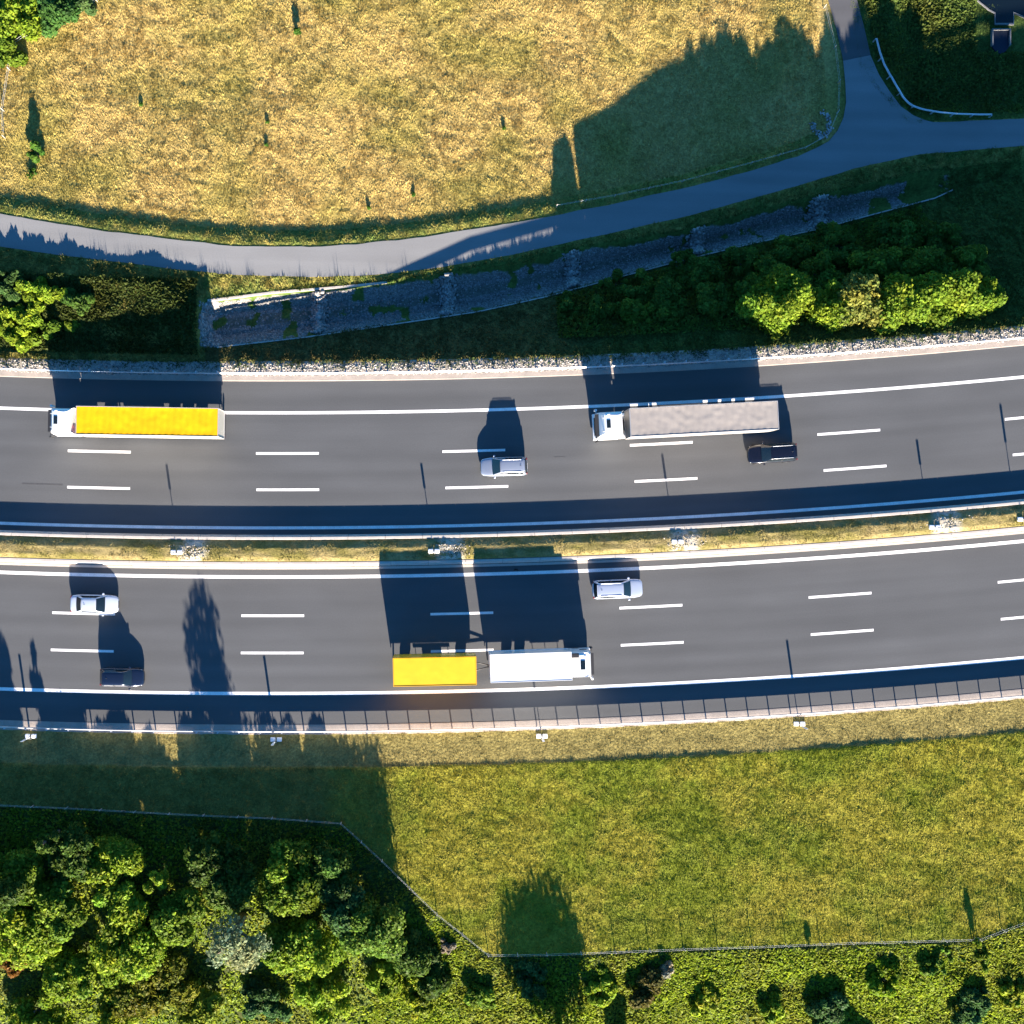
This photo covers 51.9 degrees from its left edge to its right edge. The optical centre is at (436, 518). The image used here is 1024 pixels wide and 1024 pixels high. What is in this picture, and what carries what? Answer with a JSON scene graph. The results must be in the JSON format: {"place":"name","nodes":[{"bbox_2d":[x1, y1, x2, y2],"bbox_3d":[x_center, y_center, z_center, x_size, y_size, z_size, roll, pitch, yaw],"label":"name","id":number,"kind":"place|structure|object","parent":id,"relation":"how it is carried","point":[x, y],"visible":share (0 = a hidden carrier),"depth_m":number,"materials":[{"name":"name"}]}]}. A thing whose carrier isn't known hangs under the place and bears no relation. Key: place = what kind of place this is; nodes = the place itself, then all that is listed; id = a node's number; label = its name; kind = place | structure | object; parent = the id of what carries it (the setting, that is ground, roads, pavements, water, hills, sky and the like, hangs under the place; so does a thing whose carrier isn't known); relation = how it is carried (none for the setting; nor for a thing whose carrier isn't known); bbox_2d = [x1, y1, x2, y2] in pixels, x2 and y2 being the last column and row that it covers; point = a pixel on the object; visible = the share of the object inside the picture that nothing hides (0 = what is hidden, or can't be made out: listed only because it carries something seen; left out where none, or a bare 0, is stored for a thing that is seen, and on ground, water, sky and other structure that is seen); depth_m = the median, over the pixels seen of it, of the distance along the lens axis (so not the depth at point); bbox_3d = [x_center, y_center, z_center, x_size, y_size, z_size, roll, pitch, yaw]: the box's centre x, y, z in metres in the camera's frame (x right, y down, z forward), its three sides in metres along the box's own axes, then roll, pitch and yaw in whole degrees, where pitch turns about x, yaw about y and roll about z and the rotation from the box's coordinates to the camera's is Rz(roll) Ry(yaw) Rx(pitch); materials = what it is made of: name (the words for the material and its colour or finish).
{"place":"outdoors","nodes":[
{"label":"outdoors","id":0,"kind":"place"},
{"bbox_2d":[0,0,1023,1023],"bbox_3d":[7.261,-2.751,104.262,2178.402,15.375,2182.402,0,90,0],"label":"ground","id":1,"kind":"structure","parent":0,"point":[750,744],"depth_m":100.01,"materials":[{"name":"green plant"}]},
{"bbox_2d":[0,877,27,911],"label":"broadleaf tree","id":2,"kind":"object","parent":1,"relation":"on","point":[12,892],"visible":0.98,"depth_m":94.82,"materials":[{"name":"green plant"}]},
{"bbox_2d":[0,0,41,42],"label":"bush","id":3,"kind":"object","parent":1,"relation":"on","point":[22,15],"visible":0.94,"depth_m":97.16,"materials":[{"name":"green plant"}]},
{"bbox_2d":[0,303,41,353],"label":"bush","id":4,"kind":"object","parent":1,"relation":"on","point":[13,332],"visible":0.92,"depth_m":98.52,"materials":[{"name":"green plant"}]},
{"bbox_2d":[0,847,44,909],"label":"broadleaf tree","id":5,"kind":"object","parent":1,"relation":"on","point":[25,865],"visible":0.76,"depth_m":96.99,"materials":[{"name":"green plant"}]},
{"bbox_2d":[0,906,61,970],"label":"broadleaf tree","id":6,"kind":"object","parent":1,"relation":"on","point":[26,936],"visible":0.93,"depth_m":97.01,"materials":[{"name":"green plant"}]},
{"bbox_2d":[8,275,67,327],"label":"bush","id":7,"kind":"object","parent":1,"relation":"on","point":[36,291],"visible":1,"depth_m":97.71,"materials":[{"name":"green plant"}]},
{"bbox_2d":[4,989,74,1023],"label":"broadleaf tree","id":8,"kind":"object","parent":1,"relation":"on","point":[26,1011],"visible":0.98,"depth_m":100.26,"materials":[{"name":"green plant"}]},
{"bbox_2d":[36,0,80,38],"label":"bush","id":9,"kind":"object","parent":1,"relation":"on","point":[55,15],"visible":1,"depth_m":97.54,"materials":[{"name":"green plant"}]},
{"bbox_2d":[30,877,87,942],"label":"broadleaf tree","id":10,"kind":"object","parent":1,"relation":"on","point":[60,908],"visible":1,"depth_m":96.62,"materials":[{"name":"green plant"}]},
{"bbox_2d":[42,946,96,1003],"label":"broadleaf tree","id":11,"kind":"object","parent":1,"relation":"on","point":[66,973],"visible":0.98,"depth_m":98.58,"materials":[{"name":"green plant"}]},
{"bbox_2d":[47,821,96,885],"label":"broadleaf tree","id":12,"kind":"object","parent":1,"relation":"on","point":[71,855],"visible":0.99,"depth_m":96.81,"materials":[{"name":"green plant"}]},
{"bbox_2d":[0,271,197,355],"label":"bank undergrowth","id":13,"kind":"object","parent":1,"relation":"on","point":[156,304],"visible":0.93,"depth_m":98.74,"materials":[{"name":"green plant"}]},
{"bbox_2d":[83,833,146,890],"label":"broadleaf tree","id":14,"kind":"object","parent":1,"relation":"on","point":[115,857],"visible":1,"depth_m":96.93,"materials":[{"name":"green plant"}]},
{"bbox_2d":[95,984,138,1023],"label":"broadleaf tree","id":15,"kind":"object","parent":1,"relation":"on","point":[106,1004],"visible":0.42,"depth_m":99.73,"materials":[{"name":"green plant"}]},
{"bbox_2d":[92,879,150,928],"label":"broadleaf tree","id":16,"kind":"object","parent":1,"relation":"on","point":[125,902],"visible":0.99,"depth_m":96.84,"materials":[{"name":"green plant"}]},
{"bbox_2d":[89,917,167,988],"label":"broadleaf tree","id":17,"kind":"object","parent":1,"relation":"on","point":[137,952],"visible":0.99,"depth_m":97.00,"materials":[{"name":"green plant"}]},
{"bbox_2d":[111,950,199,1022],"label":"broadleaf tree","id":18,"kind":"object","parent":1,"relation":"on","point":[159,989],"visible":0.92,"depth_m":98.47,"materials":[{"name":"green plant"}]},
{"bbox_2d":[149,886,205,946],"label":"broadleaf tree","id":19,"kind":"object","parent":1,"relation":"on","point":[171,920],"visible":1,"depth_m":96.77,"materials":[{"name":"green plant"}]},
{"bbox_2d":[175,976,224,1023],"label":"broadleaf tree","id":20,"kind":"object","parent":1,"relation":"on","point":[207,1006],"visible":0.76,"depth_m":99.67,"materials":[{"name":"green plant"}]},
{"bbox_2d":[183,826,251,886],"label":"broadleaf tree","id":21,"kind":"object","parent":1,"relation":"on","point":[208,858],"visible":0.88,"depth_m":97.10,"materials":[{"name":"green plant"}]},
{"bbox_2d":[202,860,260,914],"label":"broadleaf tree","id":22,"kind":"object","parent":1,"relation":"on","point":[231,893],"visible":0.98,"depth_m":96.66,"materials":[{"name":"green plant"}]},
{"bbox_2d":[205,911,272,974],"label":"broadleaf tree","id":23,"kind":"object","parent":1,"relation":"on","point":[242,953],"visible":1,"depth_m":93.11,"materials":[{"name":"grey plant"}]},
{"bbox_2d":[240,975,292,1022],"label":"broadleaf tree","id":24,"kind":"object","parent":1,"relation":"on","point":[263,995],"visible":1,"depth_m":100.42,"materials":[{"name":"green plant"}]},
{"bbox_2d":[256,921,294,966],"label":"broadleaf tree","id":25,"kind":"object","parent":1,"relation":"on","point":[274,932],"visible":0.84,"depth_m":97.14,"materials":[{"name":"green plant"}]},
{"bbox_2d":[258,839,320,916],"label":"broadleaf tree","id":26,"kind":"object","parent":1,"relation":"on","point":[285,884],"visible":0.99,"depth_m":96.87,"materials":[{"name":"green plant"}]},
{"bbox_2d":[263,914,346,981],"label":"broadleaf tree","id":27,"kind":"object","parent":1,"relation":"on","point":[306,951],"visible":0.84,"depth_m":97.32,"materials":[{"name":"green plant"}]},
{"bbox_2d":[293,957,353,1023],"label":"broadleaf tree","id":28,"kind":"object","parent":1,"relation":"on","point":[316,993],"visible":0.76,"depth_m":99.49,"materials":[{"name":"green plant"}]},
{"bbox_2d":[310,840,355,890],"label":"broadleaf tree","id":29,"kind":"object","parent":1,"relation":"on","point":[330,864],"visible":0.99,"depth_m":97.12,"materials":[{"name":"green plant"}]},
{"bbox_2d":[317,880,365,939],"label":"broadleaf tree","id":30,"kind":"object","parent":1,"relation":"on","point":[342,902],"visible":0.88,"depth_m":96.71,"materials":[{"name":"green plant"}]},
{"bbox_2d":[338,896,407,960],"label":"broadleaf tree","id":31,"kind":"object","parent":1,"relation":"on","point":[376,932],"visible":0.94,"depth_m":96.39,"materials":[{"name":"green plant"}]},
{"bbox_2d":[364,959,401,1002],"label":"bush","id":32,"kind":"object","parent":1,"relation":"on","point":[384,972],"visible":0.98,"depth_m":100.21,"materials":[{"name":"green plant"}]},
{"bbox_2d":[383,926,440,977],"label":"bush","id":33,"kind":"object","parent":1,"relation":"on","point":[417,957],"visible":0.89,"depth_m":98.82,"materials":[{"name":"green plant"}]},
{"bbox_2d":[402,976,438,1019],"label":"bush","id":34,"kind":"object","parent":1,"relation":"on","point":[424,1007],"visible":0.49,"depth_m":101.14,"materials":[{"name":"green plant"}]},
{"bbox_2d":[415,953,452,1000],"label":"bush","id":35,"kind":"object","parent":1,"relation":"on","point":[435,982],"visible":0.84,"depth_m":99.94,"materials":[{"name":"green plant"}]},
{"bbox_2d":[463,977,495,1009],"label":"bush","id":36,"kind":"object","parent":1,"relation":"on","point":[480,996],"visible":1,"depth_m":99.97,"materials":[{"name":"green plant"}]},
{"bbox_2d":[0,0,1019,245],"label":"meadow grass","id":37,"kind":"structure","parent":1,"relation":"on","point":[496,4],"depth_m":102.64,"materials":[{"name":"yellow plant"}]},
{"bbox_2d":[0,807,1023,1023],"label":"undergrowth","id":38,"kind":"object","parent":1,"relation":"on","point":[997,964],"visible":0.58,"depth_m":100.44,"materials":[{"name":"green plant"}]},
{"bbox_2d":[0,144,1023,365],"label":"bank grass","id":39,"kind":"structure","parent":1,"relation":"on","point":[690,340],"depth_m":101.14,"materials":[{"name":"green plant"}]},
{"bbox_2d":[0,325,1023,376],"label":"gravel verge","id":40,"kind":"structure","parent":1,"relation":"on","point":[478,361],"depth_m":99.97,"materials":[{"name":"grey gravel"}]},
{"bbox_2d":[0,326,1019,370],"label":"riprap weeds","id":41,"kind":"object","parent":40,"relation":"on","point":[672,354],"visible":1,"depth_m":99.92,"materials":[{"name":"green plant"}]},
{"bbox_2d":[0,336,1023,373],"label":"guard rail","id":42,"kind":"object","parent":40,"relation":"on","point":[600,365],"visible":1,"depth_m":99.12,"materials":[{"name":"metal"}]},
{"bbox_2d":[0,340,1023,380],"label":"kerb","id":43,"kind":"structure","parent":1,"relation":"on","point":[515,374],"depth_m":99.97,"materials":[{"name":"concrete"}]},
{"bbox_2d":[0,699,1023,770],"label":"verge grass","id":44,"kind":"structure","parent":1,"relation":"on","point":[478,737],"depth_m":99.98,"materials":[{"name":"green plant"}]},
{"bbox_2d":[0,695,1023,733],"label":"guard rail","id":45,"kind":"object","parent":1,"relation":"on","point":[537,727],"visible":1,"depth_m":99.13,"materials":[{"name":"metal"}]},
{"bbox_2d":[0,531,1023,724],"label":"motorway eastbound","id":46,"kind":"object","parent":1,"relation":"on","point":[323,645],"visible":0.98,"depth_m":100.00,"materials":[{"name":"asphalt"}]},
{"bbox_2d":[70,593,118,615],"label":"car","id":47,"kind":"object","parent":46,"relation":"on","point":[102,604],"visible":1,"depth_m":98.98,"materials":[{"name":"white paint"}]},
{"bbox_2d":[100,667,144,689],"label":"car","id":48,"kind":"object","parent":46,"relation":"on","point":[122,677],"visible":1,"depth_m":98.72,"materials":[{"name":"blue paint"}]},
{"bbox_2d":[393,653,488,686],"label":"drawbar trailer","id":49,"kind":"object","parent":46,"relation":"on","point":[445,669],"visible":1,"depth_m":96.27,"materials":[{"name":"yellow paint"}]},
{"bbox_2d":[0,526,1023,565],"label":"concrete barrier","id":50,"kind":"object","parent":46,"relation":"on","point":[508,560],"visible":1,"depth_m":99.17,"materials":[{"name":"white concrete"}]},
{"bbox_2d":[488,646,593,682],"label":"box lorry","id":51,"kind":"object","parent":46,"relation":"on","point":[536,665],"visible":1,"depth_m":96.27,"materials":[{"name":"white paint"}]},
{"bbox_2d":[592,577,642,599],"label":"car","id":52,"kind":"object","parent":46,"relation":"on","point":[628,587],"visible":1,"depth_m":98.80,"materials":[{"name":"paint"}]},
{"bbox_2d":[0,345,1023,535],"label":"motorway westbound","id":53,"kind":"structure","parent":1,"relation":"on","point":[408,456],"depth_m":100.00,"materials":[{"name":"asphalt"}]},
{"bbox_2d":[48,405,225,438],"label":"articulated lorry","id":54,"kind":"object","parent":53,"relation":"on","point":[145,422],"visible":1,"depth_m":96.03,"materials":[{"name":"yellow paint"}]},
{"bbox_2d":[480,455,527,477],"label":"car","id":55,"kind":"object","parent":53,"relation":"on","point":[494,466],"visible":1,"depth_m":98.64,"materials":[{"name":"silver metal"}]},
{"bbox_2d":[0,499,1023,539],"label":"concrete barrier","id":56,"kind":"object","parent":53,"relation":"on","point":[518,533],"visible":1,"depth_m":99.18,"materials":[{"name":"grey concrete"}]},
{"bbox_2d":[592,401,778,442],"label":"articulated lorry","id":57,"kind":"object","parent":53,"relation":"on","point":[699,420],"visible":1,"depth_m":96.03,"materials":[{"name":"white paint"}]},
{"bbox_2d":[747,442,797,464],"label":"car","id":58,"kind":"object","parent":53,"relation":"on","point":[763,453],"visible":1,"depth_m":98.66,"materials":[{"name":"black paint"}]},
{"bbox_2d":[0,504,1023,561],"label":"median strip","id":59,"kind":"object","parent":1,"relation":"on","point":[100,547],"visible":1,"depth_m":99.05,"materials":[{"name":"plant"}]},
{"bbox_2d":[0,689,1023,734],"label":"gravel shoulder","id":60,"kind":"object","parent":1,"relation":"on","point":[692,716],"visible":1,"depth_m":99.97},
{"bbox_2d":[198,194,833,347],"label":"check dam stones","id":61,"kind":"object","parent":1,"relation":"on","point":[816,212],"visible":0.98,"depth_m":103.55,"materials":[{"name":"grey stone"}]},
{"bbox_2d":[512,959,547,1000],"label":"bush","id":62,"kind":"object","parent":1,"relation":"on","point":[531,968],"visible":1,"depth_m":99.61,"materials":[{"name":"green plant"}]},
{"bbox_2d":[199,176,946,347],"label":"channel stones","id":63,"kind":"object","parent":1,"relation":"on","point":[631,267],"visible":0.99,"depth_m":104.37,"materials":[{"name":"grey stone"}]},
{"bbox_2d":[217,189,952,347],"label":"channel edging","id":64,"kind":"object","parent":1,"relation":"on","point":[563,291],"visible":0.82,"depth_m":103.41,"materials":[{"name":"concrete"}]},
{"bbox_2d":[582,966,617,1007],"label":"bush","id":65,"kind":"object","parent":1,"relation":"on","point":[606,988],"visible":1,"depth_m":99.79,"materials":[{"name":"green plant"}]},
{"bbox_2d":[619,298,655,327],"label":"hedge bush","id":66,"kind":"object","parent":1,"relation":"on","point":[632,311],"visible":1,"depth_m":101.09,"materials":[{"name":"green plant"}]},
{"bbox_2d":[628,964,665,1008],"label":"bush","id":67,"kind":"object","parent":1,"relation":"on","point":[649,979],"visible":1,"depth_m":99.55,"materials":[{"name":"brown plant"}]},
{"bbox_2d":[650,276,686,325],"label":"hedge bush","id":68,"kind":"object","parent":1,"relation":"on","point":[667,300],"visible":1,"depth_m":101.20,"materials":[{"name":"green plant"}]},
{"bbox_2d":[687,255,728,295],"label":"hedge bush","id":69,"kind":"object","parent":1,"relation":"on","point":[705,269],"visible":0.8,"depth_m":102.81,"materials":[{"name":"green plant"}]},
{"bbox_2d":[695,281,730,317],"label":"hedge bush","id":70,"kind":"object","parent":1,"relation":"on","point":[713,300],"visible":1,"depth_m":101.05,"materials":[{"name":"green plant"}]},
{"bbox_2d":[722,245,763,281],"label":"hedge bush","id":71,"kind":"object","parent":1,"relation":"on","point":[742,260],"visible":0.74,"depth_m":102.99,"materials":[{"name":"green plant"}]},
{"bbox_2d":[733,254,783,296],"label":"hedge bush","id":72,"kind":"object","parent":1,"relation":"on","point":[765,264],"visible":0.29,"depth_m":101.82,"materials":[{"name":"green plant"}]},
{"bbox_2d":[735,283,795,334],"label":"hedge bush","id":73,"kind":"object","parent":1,"relation":"on","point":[759,301],"visible":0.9,"depth_m":99.20,"materials":[{"name":"green plant"}]},
{"bbox_2d":[555,205,997,337],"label":"bank undergrowth","id":74,"kind":"object","parent":1,"relation":"on","point":[696,320],"visible":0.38,"depth_m":101.97,"materials":[{"name":"green plant"}]},
{"bbox_2d":[754,264,818,340],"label":"hedge bush","id":75,"kind":"object","parent":1,"relation":"on","point":[793,288],"visible":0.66,"depth_m":99.41,"materials":[{"name":"green plant"}]},
{"bbox_2d":[764,234,812,270],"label":"hedge bush","id":76,"kind":"object","parent":1,"relation":"on","point":[794,251],"visible":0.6,"depth_m":103.29,"materials":[{"name":"green plant"}]},
{"bbox_2d":[789,249,845,291],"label":"hedge bush","id":77,"kind":"object","parent":1,"relation":"on","point":[819,272],"visible":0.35,"depth_m":101.93,"materials":[{"name":"green plant"}]},
{"bbox_2d":[804,991,848,1023],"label":"bush","id":78,"kind":"object","parent":1,"relation":"on","point":[830,1009],"visible":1,"depth_m":100.00,"materials":[{"name":"green plant"}]},
{"bbox_2d":[802,277,854,333],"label":"hedge bush","id":79,"kind":"object","parent":1,"relation":"on","point":[826,308],"visible":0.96,"depth_m":99.63,"materials":[{"name":"green plant"}]},
{"bbox_2d":[812,221,871,267],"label":"hedge bush","id":80,"kind":"object","parent":1,"relation":"on","point":[830,235],"visible":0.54,"depth_m":103.75,"materials":[{"name":"green plant"}]},
{"bbox_2d":[832,271,886,329],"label":"hedge bush","id":81,"kind":"object","parent":1,"relation":"on","point":[862,293],"visible":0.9,"depth_m":99.11,"materials":[{"name":"green plant"}]},
{"bbox_2d":[846,243,903,283],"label":"hedge bush","id":82,"kind":"object","parent":1,"relation":"on","point":[882,260],"visible":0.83,"depth_m":101.91,"materials":[{"name":"green plant"}]},
{"bbox_2d":[865,956,901,997],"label":"bush","id":83,"kind":"object","parent":1,"relation":"on","point":[888,969],"visible":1,"depth_m":99.96,"materials":[{"name":"green plant"}]},
{"bbox_2d":[869,272,919,335],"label":"hedge bush","id":84,"kind":"object","parent":1,"relation":"on","point":[897,291],"visible":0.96,"depth_m":99.00,"materials":[{"name":"green plant"}]},
{"bbox_2d":[867,219,924,254],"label":"hedge bush","id":85,"kind":"object","parent":1,"relation":"on","point":[893,233],"visible":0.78,"depth_m":103.42,"materials":[{"name":"green plant"}]},
{"bbox_2d":[896,244,957,276],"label":"hedge bush","id":86,"kind":"object","parent":1,"relation":"on","point":[922,260],"visible":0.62,"depth_m":101.45,"materials":[{"name":"green plant"}]},
{"bbox_2d":[906,270,957,330],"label":"hedge bush","id":87,"kind":"object","parent":1,"relation":"on","point":[931,301],"visible":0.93,"depth_m":99.04,"materials":[{"name":"green plant"}]},
{"bbox_2d":[917,220,962,257],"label":"hedge bush","id":88,"kind":"object","parent":1,"relation":"on","point":[932,233],"visible":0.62,"depth_m":103.28,"materials":[{"name":"green plant"}]},
{"bbox_2d":[865,0,1023,112],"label":"corner undergrowth","id":89,"kind":"object","parent":1,"relation":"on","point":[959,24],"visible":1,"depth_m":108.51,"materials":[{"name":"green plant"}]},
{"bbox_2d":[943,267,985,321],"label":"hedge bush","id":90,"kind":"object","parent":1,"relation":"on","point":[966,298],"visible":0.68,"depth_m":98.70,"materials":[{"name":"green plant"}]},
{"bbox_2d":[950,985,991,1023],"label":"bush","id":91,"kind":"object","parent":1,"relation":"on","point":[975,1005],"visible":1,"depth_m":100.39,"materials":[{"name":"green plant"}]},
{"bbox_2d":[951,244,990,280],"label":"hedge bush","id":92,"kind":"object","parent":1,"relation":"on","point":[972,256],"visible":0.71,"depth_m":101.85,"materials":[{"name":"green plant"}]},
{"bbox_2d":[977,276,1007,316],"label":"hedge bush","id":93,"kind":"object","parent":1,"relation":"on","point":[994,295],"visible":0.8,"depth_m":99.47,"materials":[{"name":"green plant"}]},
{"bbox_2d":[977,0,1023,25],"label":"drainage pond","id":94,"kind":"structure","parent":1,"relation":"on","point":[1002,10],"depth_m":108.91,"materials":[{"name":"concrete"}]},
{"bbox_2d":[0,733,1023,972],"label":"meadow grass","id":95,"kind":"structure","parent":0,"point":[820,829],"depth_m":99.83,"materials":[{"name":"green plant"}]},
{"bbox_2d":[0,119,1023,276],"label":"service road","id":96,"kind":"structure","parent":0,"point":[439,250],"depth_m":103.15,"materials":[{"name":"grey asphalt"}]},
{"bbox_2d":[828,0,869,60],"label":"side road new asphalt","id":97,"kind":"structure","parent":0,"point":[844,12],"depth_m":106.53,"materials":[{"name":"grey asphalt"}]},
{"bbox_2d":[821,55,936,145],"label":"side road","id":98,"kind":"structure","parent":0,"point":[870,110],"depth_m":106.56,"materials":[{"name":"grey asphalt"}]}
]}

